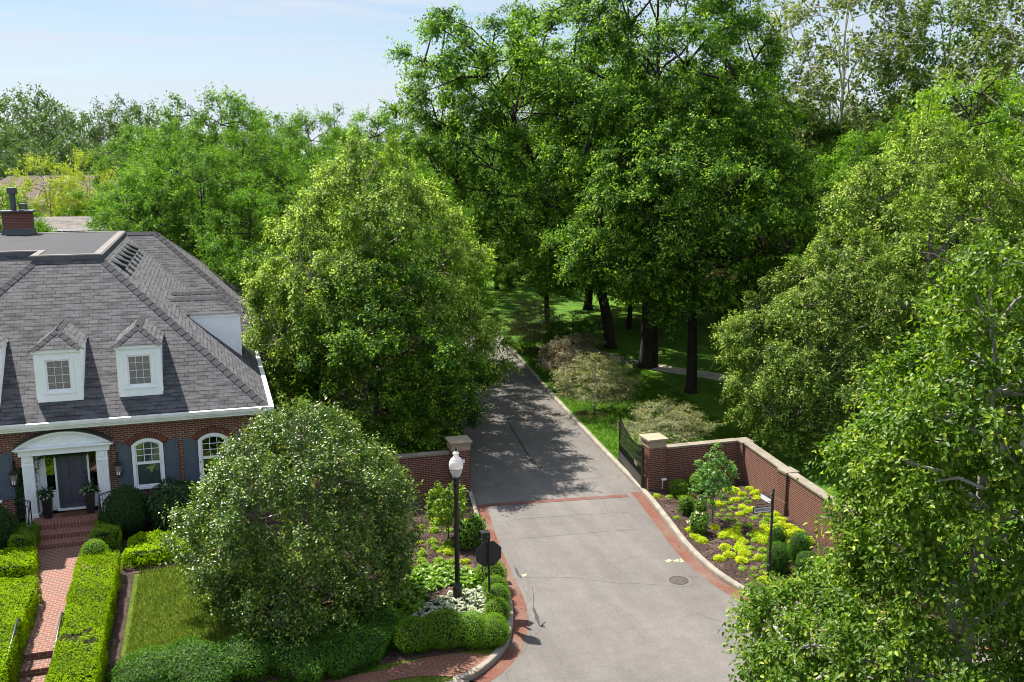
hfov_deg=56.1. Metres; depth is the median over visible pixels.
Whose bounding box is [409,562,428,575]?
hosta
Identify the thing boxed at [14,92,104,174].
tree
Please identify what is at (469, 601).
hosta
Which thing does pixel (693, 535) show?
stonecrop
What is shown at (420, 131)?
tree
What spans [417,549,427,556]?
stonecrop
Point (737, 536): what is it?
stonecrop
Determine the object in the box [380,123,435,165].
tree
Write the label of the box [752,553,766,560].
stonecrop
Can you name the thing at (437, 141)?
tree
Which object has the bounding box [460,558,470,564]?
stonecrop
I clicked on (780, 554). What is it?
dwarf conifer
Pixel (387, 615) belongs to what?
spreading juniper
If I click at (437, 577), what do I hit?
hosta
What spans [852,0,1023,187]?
poplar tree
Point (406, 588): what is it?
hosta
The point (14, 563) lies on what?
clipped hedge
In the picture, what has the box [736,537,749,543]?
stonecrop
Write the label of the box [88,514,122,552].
clipped hedge
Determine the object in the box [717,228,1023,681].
pear tree
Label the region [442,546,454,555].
stonecrop
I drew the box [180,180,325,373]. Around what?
ash tree
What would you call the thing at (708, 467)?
young tree
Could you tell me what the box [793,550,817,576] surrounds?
dwarf conifer
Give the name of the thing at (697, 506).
rose bush
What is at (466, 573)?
hosta
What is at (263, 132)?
tree
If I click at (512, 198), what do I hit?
ash tree
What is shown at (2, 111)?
tree
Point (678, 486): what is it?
round shrub
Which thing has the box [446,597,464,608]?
hosta
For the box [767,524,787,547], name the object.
dwarf conifer
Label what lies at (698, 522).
hydrangea
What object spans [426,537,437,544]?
stonecrop
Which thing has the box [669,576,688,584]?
manhole cover
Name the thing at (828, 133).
park tree
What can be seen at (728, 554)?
stonecrop
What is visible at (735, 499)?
stonecrop
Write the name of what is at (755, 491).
stonecrop
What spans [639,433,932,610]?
brick wall
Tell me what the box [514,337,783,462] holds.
grass
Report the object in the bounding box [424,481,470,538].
young tree
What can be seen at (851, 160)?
ash tree
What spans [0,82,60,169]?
tree
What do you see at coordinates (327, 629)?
spreading juniper
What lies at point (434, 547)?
stonecrop
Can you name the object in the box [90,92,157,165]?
tree
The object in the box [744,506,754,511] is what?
stonecrop
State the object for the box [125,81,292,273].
ash tree
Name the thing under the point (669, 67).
park tree
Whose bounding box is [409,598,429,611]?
hosta
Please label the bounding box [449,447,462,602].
street lamp
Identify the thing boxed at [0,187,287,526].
brick house
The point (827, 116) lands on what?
tree
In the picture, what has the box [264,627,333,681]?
spreading juniper
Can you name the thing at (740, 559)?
stonecrop
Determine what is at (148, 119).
tree
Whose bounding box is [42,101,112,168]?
tree
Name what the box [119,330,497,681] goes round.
lawn
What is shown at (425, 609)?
hosta
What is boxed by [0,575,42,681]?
clipped hedge
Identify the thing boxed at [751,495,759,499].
stonecrop
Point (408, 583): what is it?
hosta
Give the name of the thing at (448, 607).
hosta
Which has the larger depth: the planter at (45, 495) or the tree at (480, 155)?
the tree at (480, 155)
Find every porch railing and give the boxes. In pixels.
[17,499,32,526]
[98,490,114,520]
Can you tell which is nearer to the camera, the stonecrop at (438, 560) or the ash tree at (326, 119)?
the stonecrop at (438, 560)
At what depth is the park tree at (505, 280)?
68.92 m
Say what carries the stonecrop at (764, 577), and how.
on the mulch bed at (704, 554)
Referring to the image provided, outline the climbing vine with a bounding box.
[13,467,25,526]
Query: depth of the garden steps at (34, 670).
23.33 m
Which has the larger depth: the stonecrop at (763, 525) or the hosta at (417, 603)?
the stonecrop at (763, 525)
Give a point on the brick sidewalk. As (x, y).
(450, 665)
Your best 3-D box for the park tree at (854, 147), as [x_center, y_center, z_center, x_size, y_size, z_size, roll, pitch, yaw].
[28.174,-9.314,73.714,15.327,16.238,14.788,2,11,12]
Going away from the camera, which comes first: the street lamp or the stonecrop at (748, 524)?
the street lamp
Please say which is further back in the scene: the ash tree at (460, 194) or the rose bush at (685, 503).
the ash tree at (460, 194)
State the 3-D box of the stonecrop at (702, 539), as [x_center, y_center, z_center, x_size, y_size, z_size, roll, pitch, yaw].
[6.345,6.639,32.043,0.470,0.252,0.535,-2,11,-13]
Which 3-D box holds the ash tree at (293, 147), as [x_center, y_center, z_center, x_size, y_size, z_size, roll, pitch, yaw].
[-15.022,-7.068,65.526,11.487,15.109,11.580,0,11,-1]
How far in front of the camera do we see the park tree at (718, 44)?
52.02 m
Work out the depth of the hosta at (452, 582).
28.83 m
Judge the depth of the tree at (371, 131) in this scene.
109.30 m
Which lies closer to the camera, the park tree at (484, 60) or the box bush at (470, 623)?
the box bush at (470, 623)
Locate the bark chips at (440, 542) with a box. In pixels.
[353,495,478,593]
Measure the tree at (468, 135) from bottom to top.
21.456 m
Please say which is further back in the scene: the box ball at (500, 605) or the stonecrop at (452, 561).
the stonecrop at (452, 561)
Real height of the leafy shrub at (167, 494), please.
1.910 m
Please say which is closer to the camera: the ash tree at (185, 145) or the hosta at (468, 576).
the hosta at (468, 576)
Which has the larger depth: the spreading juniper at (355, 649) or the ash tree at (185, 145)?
the ash tree at (185, 145)
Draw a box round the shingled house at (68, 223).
[0,216,139,232]
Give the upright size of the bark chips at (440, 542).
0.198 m
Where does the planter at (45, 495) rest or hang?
on the porch steps at (57, 530)
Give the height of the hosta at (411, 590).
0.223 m
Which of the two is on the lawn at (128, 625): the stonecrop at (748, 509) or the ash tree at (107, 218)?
the ash tree at (107, 218)
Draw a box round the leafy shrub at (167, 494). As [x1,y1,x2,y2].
[145,476,201,532]
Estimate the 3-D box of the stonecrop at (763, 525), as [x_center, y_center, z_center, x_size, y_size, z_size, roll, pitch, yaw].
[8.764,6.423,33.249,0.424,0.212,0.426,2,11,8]
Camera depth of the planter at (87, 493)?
31.57 m
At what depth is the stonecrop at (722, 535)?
32.37 m
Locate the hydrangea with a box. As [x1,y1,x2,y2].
[686,510,710,535]
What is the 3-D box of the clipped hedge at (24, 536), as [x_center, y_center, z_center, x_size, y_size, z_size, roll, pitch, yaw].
[-15.055,6.272,29.701,0.817,1.024,1.622,-3,11,-17]
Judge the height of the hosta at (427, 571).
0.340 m
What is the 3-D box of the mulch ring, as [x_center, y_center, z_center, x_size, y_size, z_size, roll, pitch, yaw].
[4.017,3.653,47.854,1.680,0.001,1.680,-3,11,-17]
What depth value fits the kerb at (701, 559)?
36.28 m
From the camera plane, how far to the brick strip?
36.27 m
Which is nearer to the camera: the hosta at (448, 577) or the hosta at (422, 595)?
the hosta at (422, 595)
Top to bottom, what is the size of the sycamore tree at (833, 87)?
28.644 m
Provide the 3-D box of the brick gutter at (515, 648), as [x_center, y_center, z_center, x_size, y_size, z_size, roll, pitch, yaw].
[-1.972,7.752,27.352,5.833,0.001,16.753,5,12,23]
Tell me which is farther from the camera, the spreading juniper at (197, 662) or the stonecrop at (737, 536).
the stonecrop at (737, 536)
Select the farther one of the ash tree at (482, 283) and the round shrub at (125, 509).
the ash tree at (482, 283)
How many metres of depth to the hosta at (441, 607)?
27.18 m
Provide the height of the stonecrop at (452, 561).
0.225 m
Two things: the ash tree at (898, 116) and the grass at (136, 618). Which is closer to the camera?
the grass at (136, 618)
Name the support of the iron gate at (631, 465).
attached to the brick wall at (800, 501)
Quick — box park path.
[563,349,793,392]
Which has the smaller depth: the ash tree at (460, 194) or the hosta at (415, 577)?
the hosta at (415, 577)
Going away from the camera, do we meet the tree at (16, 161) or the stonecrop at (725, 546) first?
the stonecrop at (725, 546)
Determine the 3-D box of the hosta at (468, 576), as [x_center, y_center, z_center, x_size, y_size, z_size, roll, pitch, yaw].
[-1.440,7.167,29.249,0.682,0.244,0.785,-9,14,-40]
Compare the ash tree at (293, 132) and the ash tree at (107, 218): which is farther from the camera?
the ash tree at (293, 132)
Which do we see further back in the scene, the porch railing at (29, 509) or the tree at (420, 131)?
the tree at (420, 131)
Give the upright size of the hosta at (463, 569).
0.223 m
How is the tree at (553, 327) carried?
on the park lawn at (672, 353)
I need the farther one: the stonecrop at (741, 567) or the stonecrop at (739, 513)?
the stonecrop at (739, 513)
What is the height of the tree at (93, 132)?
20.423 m
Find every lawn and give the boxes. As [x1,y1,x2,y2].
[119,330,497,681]
[479,257,1023,635]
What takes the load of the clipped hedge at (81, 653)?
on the mulch bed at (120, 617)
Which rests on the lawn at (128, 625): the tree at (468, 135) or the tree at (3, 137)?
the tree at (3, 137)
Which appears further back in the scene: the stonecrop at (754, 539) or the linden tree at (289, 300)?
the linden tree at (289, 300)
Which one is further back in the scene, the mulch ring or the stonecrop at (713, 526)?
the mulch ring
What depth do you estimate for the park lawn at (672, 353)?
60.18 m
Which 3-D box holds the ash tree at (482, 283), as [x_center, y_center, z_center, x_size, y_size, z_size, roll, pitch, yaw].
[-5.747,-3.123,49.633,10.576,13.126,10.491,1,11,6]
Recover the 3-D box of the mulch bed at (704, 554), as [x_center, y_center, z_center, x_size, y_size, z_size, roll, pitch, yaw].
[8.582,6.786,31.628,5.320,0.001,13.020,-3,11,-17]
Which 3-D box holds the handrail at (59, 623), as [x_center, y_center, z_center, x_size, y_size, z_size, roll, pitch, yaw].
[-10.782,7.872,22.664,0.060,1.550,3.694,-3,11,-17]
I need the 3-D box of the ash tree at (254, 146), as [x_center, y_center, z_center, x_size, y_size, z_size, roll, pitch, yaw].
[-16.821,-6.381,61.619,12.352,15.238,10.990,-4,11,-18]
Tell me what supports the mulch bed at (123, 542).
on the lawn at (128, 625)
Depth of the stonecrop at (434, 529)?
32.84 m
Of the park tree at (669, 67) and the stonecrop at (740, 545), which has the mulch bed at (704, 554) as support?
the stonecrop at (740, 545)
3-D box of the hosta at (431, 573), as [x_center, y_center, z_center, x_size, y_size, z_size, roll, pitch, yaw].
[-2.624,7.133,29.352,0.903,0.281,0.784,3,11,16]
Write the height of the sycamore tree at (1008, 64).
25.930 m
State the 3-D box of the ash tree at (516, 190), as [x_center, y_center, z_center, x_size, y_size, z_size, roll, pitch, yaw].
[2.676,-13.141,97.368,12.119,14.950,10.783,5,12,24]
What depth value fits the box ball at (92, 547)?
27.98 m
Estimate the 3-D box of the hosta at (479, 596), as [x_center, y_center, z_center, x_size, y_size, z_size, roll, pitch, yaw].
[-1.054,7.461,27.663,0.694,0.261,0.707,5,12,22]
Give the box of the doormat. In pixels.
[60,510,86,516]
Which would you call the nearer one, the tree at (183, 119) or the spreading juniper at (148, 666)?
the spreading juniper at (148, 666)
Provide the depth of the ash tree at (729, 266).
95.01 m
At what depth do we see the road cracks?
29.24 m
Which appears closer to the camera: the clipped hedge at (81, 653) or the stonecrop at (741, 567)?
the clipped hedge at (81, 653)
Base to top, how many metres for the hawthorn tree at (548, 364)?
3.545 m
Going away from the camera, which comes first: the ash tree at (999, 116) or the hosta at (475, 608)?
the hosta at (475, 608)
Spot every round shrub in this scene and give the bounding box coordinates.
[0,506,19,549]
[99,484,150,535]
[668,478,688,496]
[688,472,711,492]
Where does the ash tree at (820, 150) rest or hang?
on the park lawn at (672, 353)
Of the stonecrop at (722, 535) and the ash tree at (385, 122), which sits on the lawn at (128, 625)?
the ash tree at (385, 122)
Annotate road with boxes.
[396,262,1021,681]
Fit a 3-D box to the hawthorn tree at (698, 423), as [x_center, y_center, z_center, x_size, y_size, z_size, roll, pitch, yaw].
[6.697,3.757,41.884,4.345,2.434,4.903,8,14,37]
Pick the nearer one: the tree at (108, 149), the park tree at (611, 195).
the park tree at (611, 195)
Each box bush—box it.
[391,615,435,654]
[423,608,462,650]
[456,609,487,649]
[473,615,511,648]
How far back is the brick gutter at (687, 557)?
31.69 m
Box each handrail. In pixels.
[0,617,20,679]
[51,612,63,659]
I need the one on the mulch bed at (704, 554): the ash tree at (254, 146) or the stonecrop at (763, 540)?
the stonecrop at (763, 540)
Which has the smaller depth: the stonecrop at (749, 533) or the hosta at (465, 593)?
the hosta at (465, 593)
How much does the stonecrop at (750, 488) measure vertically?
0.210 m
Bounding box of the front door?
[55,453,88,507]
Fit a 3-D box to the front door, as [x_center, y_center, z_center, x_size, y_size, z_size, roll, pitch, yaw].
[-14.622,4.566,31.957,0.930,2.018,0.119,-3,11,-17]
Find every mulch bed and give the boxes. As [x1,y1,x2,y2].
[89,512,282,572]
[103,569,134,681]
[232,492,506,681]
[647,479,961,626]
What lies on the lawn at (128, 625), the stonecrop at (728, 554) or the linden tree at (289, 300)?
the linden tree at (289, 300)
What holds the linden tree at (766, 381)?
on the park lawn at (672, 353)
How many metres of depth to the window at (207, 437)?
32.88 m
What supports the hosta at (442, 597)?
on the mulch bed at (394, 655)
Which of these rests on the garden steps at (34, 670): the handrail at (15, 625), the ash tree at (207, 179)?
the handrail at (15, 625)
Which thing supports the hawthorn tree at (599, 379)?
on the park lawn at (672, 353)
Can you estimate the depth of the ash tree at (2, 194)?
52.94 m
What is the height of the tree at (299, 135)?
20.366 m
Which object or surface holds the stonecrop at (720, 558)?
on the mulch bed at (704, 554)
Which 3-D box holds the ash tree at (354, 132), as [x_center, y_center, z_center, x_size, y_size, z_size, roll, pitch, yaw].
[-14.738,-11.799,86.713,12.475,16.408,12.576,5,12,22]
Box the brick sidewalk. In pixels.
[306,653,490,681]
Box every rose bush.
[452,520,479,549]
[461,512,485,546]
[678,495,698,515]
[690,501,707,513]
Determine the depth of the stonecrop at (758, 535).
32.21 m
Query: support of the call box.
on the mulch bed at (394, 655)
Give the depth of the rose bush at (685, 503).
34.38 m
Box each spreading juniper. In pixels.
[106,644,180,681]
[163,635,231,681]
[209,629,280,681]
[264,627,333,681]
[273,611,352,641]
[319,620,395,679]
[351,599,403,650]
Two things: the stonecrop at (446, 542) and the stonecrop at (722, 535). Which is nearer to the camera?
the stonecrop at (446, 542)
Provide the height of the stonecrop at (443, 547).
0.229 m
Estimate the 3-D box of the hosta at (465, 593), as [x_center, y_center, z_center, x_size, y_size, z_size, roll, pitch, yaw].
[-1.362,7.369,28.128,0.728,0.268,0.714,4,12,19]
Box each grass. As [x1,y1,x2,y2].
[124,561,317,662]
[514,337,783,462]
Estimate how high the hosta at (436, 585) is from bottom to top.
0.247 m
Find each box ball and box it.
[78,538,110,566]
[474,560,507,583]
[481,574,508,594]
[483,596,511,618]
[484,583,510,602]
[484,612,509,630]
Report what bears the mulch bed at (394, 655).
on the lawn at (128, 625)
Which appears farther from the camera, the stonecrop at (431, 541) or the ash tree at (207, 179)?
the ash tree at (207, 179)
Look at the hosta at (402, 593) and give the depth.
27.74 m
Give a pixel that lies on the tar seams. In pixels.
(517, 573)
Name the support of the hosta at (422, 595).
on the mulch bed at (394, 655)
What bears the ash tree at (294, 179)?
on the lawn at (128, 625)
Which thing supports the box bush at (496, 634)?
on the mulch bed at (394, 655)
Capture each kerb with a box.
[440,417,513,681]
[480,311,1006,642]
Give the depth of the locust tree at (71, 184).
77.75 m
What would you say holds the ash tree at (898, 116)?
on the park lawn at (672, 353)
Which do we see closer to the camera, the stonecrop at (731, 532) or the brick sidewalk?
the brick sidewalk
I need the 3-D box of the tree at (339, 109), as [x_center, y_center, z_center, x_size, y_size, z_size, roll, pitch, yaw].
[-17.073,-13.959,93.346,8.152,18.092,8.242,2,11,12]
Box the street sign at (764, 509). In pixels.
[753,488,774,578]
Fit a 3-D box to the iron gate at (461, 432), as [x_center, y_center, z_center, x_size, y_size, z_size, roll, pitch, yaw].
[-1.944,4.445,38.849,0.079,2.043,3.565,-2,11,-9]
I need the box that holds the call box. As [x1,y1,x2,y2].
[479,529,488,543]
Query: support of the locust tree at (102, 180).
on the lawn at (128, 625)
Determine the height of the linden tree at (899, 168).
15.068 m
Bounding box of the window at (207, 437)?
[192,426,232,483]
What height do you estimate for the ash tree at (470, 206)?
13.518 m
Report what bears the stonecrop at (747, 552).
on the mulch bed at (704, 554)
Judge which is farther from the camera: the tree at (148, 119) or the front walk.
the tree at (148, 119)
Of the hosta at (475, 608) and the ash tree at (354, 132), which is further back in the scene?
the ash tree at (354, 132)
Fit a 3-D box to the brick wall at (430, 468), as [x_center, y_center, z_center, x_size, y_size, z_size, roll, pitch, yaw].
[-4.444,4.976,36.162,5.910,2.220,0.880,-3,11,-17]
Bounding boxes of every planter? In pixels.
[36,486,54,518]
[77,480,100,513]
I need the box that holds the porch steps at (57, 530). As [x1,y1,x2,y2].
[33,506,102,549]
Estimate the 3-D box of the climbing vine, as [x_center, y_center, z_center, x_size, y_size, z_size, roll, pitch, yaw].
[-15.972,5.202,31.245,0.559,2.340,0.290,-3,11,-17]
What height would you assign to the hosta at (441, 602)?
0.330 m
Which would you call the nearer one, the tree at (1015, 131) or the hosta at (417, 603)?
the hosta at (417, 603)
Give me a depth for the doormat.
31.64 m
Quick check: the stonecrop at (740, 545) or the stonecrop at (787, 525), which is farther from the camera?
the stonecrop at (787, 525)
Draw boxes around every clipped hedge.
[0,545,40,583]
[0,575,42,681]
[7,521,40,560]
[44,550,121,681]
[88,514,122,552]
[120,522,225,568]
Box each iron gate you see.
[459,421,463,434]
[618,418,643,487]
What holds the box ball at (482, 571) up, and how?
on the mulch bed at (394, 655)
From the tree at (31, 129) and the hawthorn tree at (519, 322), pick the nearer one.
the hawthorn tree at (519, 322)
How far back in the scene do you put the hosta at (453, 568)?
29.57 m
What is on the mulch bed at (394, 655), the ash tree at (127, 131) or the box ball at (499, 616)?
the box ball at (499, 616)
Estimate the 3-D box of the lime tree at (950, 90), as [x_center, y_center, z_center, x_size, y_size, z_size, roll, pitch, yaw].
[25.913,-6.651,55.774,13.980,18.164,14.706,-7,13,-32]
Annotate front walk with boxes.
[19,545,88,660]
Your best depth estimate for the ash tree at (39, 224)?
50.84 m
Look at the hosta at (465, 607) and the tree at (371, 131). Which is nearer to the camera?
the hosta at (465, 607)
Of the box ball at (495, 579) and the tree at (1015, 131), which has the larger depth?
the tree at (1015, 131)
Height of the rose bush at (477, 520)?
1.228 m
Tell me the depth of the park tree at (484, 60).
59.85 m
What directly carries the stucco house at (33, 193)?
on the lawn at (128, 625)
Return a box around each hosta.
[388,584,410,599]
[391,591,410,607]
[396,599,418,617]
[400,598,422,608]
[402,584,414,595]
[404,571,422,584]
[405,577,423,589]
[407,590,428,603]
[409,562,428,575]
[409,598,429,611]
[409,609,426,616]
[411,581,435,594]
[412,570,437,580]
[418,603,439,615]
[422,564,435,576]
[423,576,442,590]
[424,566,445,578]
[424,595,446,609]
[431,572,454,587]
[432,561,452,570]
[435,590,457,605]
[435,602,454,611]
[441,565,454,572]
[442,570,454,581]
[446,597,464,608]
[446,605,465,613]
[447,576,465,584]
[454,571,473,579]
[457,596,473,605]
[457,604,479,611]
[460,567,475,576]
[460,576,476,589]
[462,570,476,582]
[462,588,474,597]
[465,584,484,597]
[465,593,485,605]
[467,600,485,611]
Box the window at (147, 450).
[125,432,167,488]
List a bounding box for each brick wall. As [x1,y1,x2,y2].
[314,435,472,504]
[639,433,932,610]
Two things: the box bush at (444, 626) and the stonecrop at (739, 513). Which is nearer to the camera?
the box bush at (444, 626)
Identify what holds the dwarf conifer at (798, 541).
on the mulch bed at (704, 554)
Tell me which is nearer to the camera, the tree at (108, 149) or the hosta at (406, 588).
the hosta at (406, 588)
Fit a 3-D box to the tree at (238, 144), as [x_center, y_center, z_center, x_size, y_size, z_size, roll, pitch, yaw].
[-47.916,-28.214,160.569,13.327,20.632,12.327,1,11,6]
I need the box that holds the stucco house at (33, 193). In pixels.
[0,175,124,216]
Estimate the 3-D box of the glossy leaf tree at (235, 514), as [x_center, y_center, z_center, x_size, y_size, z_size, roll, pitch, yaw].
[-5.958,4.809,26.484,7.758,6.849,7.217,-3,11,-17]
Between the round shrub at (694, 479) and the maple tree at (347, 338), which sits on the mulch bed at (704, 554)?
the round shrub at (694, 479)
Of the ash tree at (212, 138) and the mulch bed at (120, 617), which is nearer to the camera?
the mulch bed at (120, 617)
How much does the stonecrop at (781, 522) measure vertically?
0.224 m
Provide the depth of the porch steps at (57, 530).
30.75 m
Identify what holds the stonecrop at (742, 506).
on the mulch bed at (704, 554)
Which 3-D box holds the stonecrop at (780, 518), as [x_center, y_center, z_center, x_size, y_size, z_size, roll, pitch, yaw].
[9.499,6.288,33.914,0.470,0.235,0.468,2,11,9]
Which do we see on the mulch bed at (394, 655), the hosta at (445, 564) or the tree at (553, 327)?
the hosta at (445, 564)
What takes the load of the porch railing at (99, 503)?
attached to the porch steps at (57, 530)
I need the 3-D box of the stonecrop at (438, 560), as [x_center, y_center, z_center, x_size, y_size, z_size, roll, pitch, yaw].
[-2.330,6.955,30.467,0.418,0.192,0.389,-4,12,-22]
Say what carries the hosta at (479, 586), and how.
on the mulch bed at (394, 655)
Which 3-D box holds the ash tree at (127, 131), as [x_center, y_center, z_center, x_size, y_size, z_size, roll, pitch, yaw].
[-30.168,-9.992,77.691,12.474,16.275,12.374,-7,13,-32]
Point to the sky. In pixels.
(283, 54)
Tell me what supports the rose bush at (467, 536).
on the mulch bed at (394, 655)
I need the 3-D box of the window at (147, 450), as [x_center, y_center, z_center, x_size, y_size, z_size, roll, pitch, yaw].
[-12.260,3.978,32.376,1.368,1.954,0.410,-3,11,-17]
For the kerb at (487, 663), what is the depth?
24.63 m
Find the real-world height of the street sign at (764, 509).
2.895 m
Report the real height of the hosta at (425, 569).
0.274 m
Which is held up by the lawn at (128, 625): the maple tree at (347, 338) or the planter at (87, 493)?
the maple tree at (347, 338)
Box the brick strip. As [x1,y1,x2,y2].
[484,494,628,505]
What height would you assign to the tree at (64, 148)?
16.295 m
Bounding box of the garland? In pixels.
[34,451,95,486]
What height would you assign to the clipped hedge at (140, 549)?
0.838 m
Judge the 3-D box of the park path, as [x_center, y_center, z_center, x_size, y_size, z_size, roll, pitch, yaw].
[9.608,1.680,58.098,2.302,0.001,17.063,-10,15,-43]
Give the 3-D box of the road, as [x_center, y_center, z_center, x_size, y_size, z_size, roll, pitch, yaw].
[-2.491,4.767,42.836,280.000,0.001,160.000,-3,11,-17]
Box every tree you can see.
[0,81,94,178]
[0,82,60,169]
[0,97,31,179]
[0,118,46,179]
[0,135,67,178]
[0,151,104,216]
[0,179,54,232]
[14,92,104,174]
[34,126,117,180]
[34,147,125,216]
[34,217,57,232]
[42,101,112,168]
[53,96,134,175]
[53,115,187,215]
[82,159,237,272]
[85,125,160,182]
[86,124,249,283]
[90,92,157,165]
[103,139,296,289]
[105,96,184,178]
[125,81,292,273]
[142,111,200,174]
[148,392,430,655]
[162,122,338,284]
[163,106,226,162]
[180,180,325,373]
[192,96,330,241]
[200,112,246,183]
[221,125,352,294]
[229,112,278,158]
[236,126,526,447]
[258,147,408,305]
[267,104,385,234]
[273,115,316,156]
[288,243,501,455]
[307,103,436,195]
[308,153,505,384]
[313,117,378,234]
[320,102,343,151]
[335,150,500,341]
[359,115,412,165]
[376,0,693,348]
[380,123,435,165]
[386,110,454,163]
[395,154,503,271]
[412,115,477,193]
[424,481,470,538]
[443,112,490,169]
[455,110,539,255]
[460,136,542,289]
[465,133,498,185]
[472,191,604,327]
[474,0,828,368]
[475,23,664,309]
[497,141,566,258]
[498,297,568,349]
[530,53,792,323]
[534,328,613,387]
[535,74,863,393]
[541,311,603,358]
[549,350,650,413]
[566,199,707,329]
[612,394,726,444]
[673,90,865,313]
[688,442,739,521]
[706,220,969,470]
[709,257,752,278]
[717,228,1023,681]
[743,0,962,196]
[759,139,847,303]
[773,110,1023,449]
[775,122,959,327]
[783,114,950,238]
[802,91,876,143]
[817,98,993,341]
[832,64,1023,347]
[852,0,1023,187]
[900,73,1023,276]
[922,0,1023,196]
[997,109,1022,168]
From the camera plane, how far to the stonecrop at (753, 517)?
34.07 m
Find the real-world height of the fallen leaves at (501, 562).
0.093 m
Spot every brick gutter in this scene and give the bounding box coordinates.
[469,504,527,681]
[630,492,1021,651]
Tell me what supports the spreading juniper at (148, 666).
on the mulch bed at (394, 655)
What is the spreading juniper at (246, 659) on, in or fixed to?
on the mulch bed at (394, 655)
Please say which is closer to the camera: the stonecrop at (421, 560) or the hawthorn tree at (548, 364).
the stonecrop at (421, 560)
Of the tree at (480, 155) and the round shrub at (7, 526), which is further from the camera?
the tree at (480, 155)
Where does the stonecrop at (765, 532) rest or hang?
on the mulch bed at (704, 554)
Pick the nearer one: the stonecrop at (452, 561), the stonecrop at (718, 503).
the stonecrop at (452, 561)
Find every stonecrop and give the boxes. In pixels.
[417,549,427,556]
[417,556,427,563]
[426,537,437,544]
[427,526,440,532]
[429,519,438,525]
[430,545,439,550]
[432,556,444,563]
[439,544,451,551]
[441,538,454,546]
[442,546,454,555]
[446,558,454,564]
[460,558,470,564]
[689,533,701,538]
[694,536,707,543]
[709,524,720,529]
[713,553,725,561]
[715,500,724,506]
[717,531,728,538]
[718,543,731,550]
[722,550,735,558]
[725,528,742,537]
[729,496,741,501]
[730,525,741,531]
[732,533,744,539]
[732,542,747,551]
[734,555,748,564]
[735,511,743,516]
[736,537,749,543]
[737,490,747,495]
[737,548,751,557]
[738,503,746,509]
[738,565,746,570]
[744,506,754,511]
[744,522,752,526]
[745,486,753,490]
[746,531,754,536]
[749,489,759,495]
[750,515,757,519]
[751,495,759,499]
[751,537,757,542]
[752,531,767,543]
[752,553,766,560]
[757,536,767,544]
[757,547,766,552]
[757,575,770,584]
[759,523,769,528]
[760,530,769,535]
[770,510,780,517]
[775,515,787,521]
[776,520,786,525]
[782,523,795,528]
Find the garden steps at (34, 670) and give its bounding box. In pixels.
[16,657,51,681]
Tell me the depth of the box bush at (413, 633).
24.80 m
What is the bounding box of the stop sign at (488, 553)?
[476,532,500,602]
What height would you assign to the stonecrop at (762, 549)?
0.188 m
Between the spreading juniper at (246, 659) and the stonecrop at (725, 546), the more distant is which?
the stonecrop at (725, 546)
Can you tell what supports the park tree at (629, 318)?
on the park lawn at (672, 353)
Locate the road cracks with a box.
[485,465,720,680]
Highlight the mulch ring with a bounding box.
[576,410,608,418]
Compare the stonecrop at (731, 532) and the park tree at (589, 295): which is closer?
the stonecrop at (731, 532)
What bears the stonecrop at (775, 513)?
on the mulch bed at (704, 554)
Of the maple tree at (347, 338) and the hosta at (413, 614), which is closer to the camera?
the hosta at (413, 614)
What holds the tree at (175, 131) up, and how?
on the ground
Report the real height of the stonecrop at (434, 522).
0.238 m
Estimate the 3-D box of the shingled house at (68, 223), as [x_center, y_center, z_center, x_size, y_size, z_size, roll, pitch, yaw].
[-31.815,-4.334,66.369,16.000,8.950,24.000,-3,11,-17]
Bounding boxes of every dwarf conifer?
[765,541,791,573]
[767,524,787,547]
[787,530,811,563]
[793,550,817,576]
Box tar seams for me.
[490,412,545,627]
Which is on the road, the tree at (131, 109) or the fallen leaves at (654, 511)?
the fallen leaves at (654, 511)
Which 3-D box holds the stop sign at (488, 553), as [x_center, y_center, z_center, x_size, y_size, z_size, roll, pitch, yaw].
[-0.649,6.489,27.293,0.748,2.250,0.220,-3,11,-17]
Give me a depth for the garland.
31.34 m
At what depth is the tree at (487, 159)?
114.22 m
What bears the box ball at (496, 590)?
on the mulch bed at (394, 655)
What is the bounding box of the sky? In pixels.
[0,0,1023,159]
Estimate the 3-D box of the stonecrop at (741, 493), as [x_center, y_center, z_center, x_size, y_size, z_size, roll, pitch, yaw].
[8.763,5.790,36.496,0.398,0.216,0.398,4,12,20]
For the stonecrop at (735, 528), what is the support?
on the mulch bed at (704, 554)
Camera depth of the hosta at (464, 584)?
28.64 m
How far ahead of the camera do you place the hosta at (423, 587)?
28.37 m
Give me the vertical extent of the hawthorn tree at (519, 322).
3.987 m

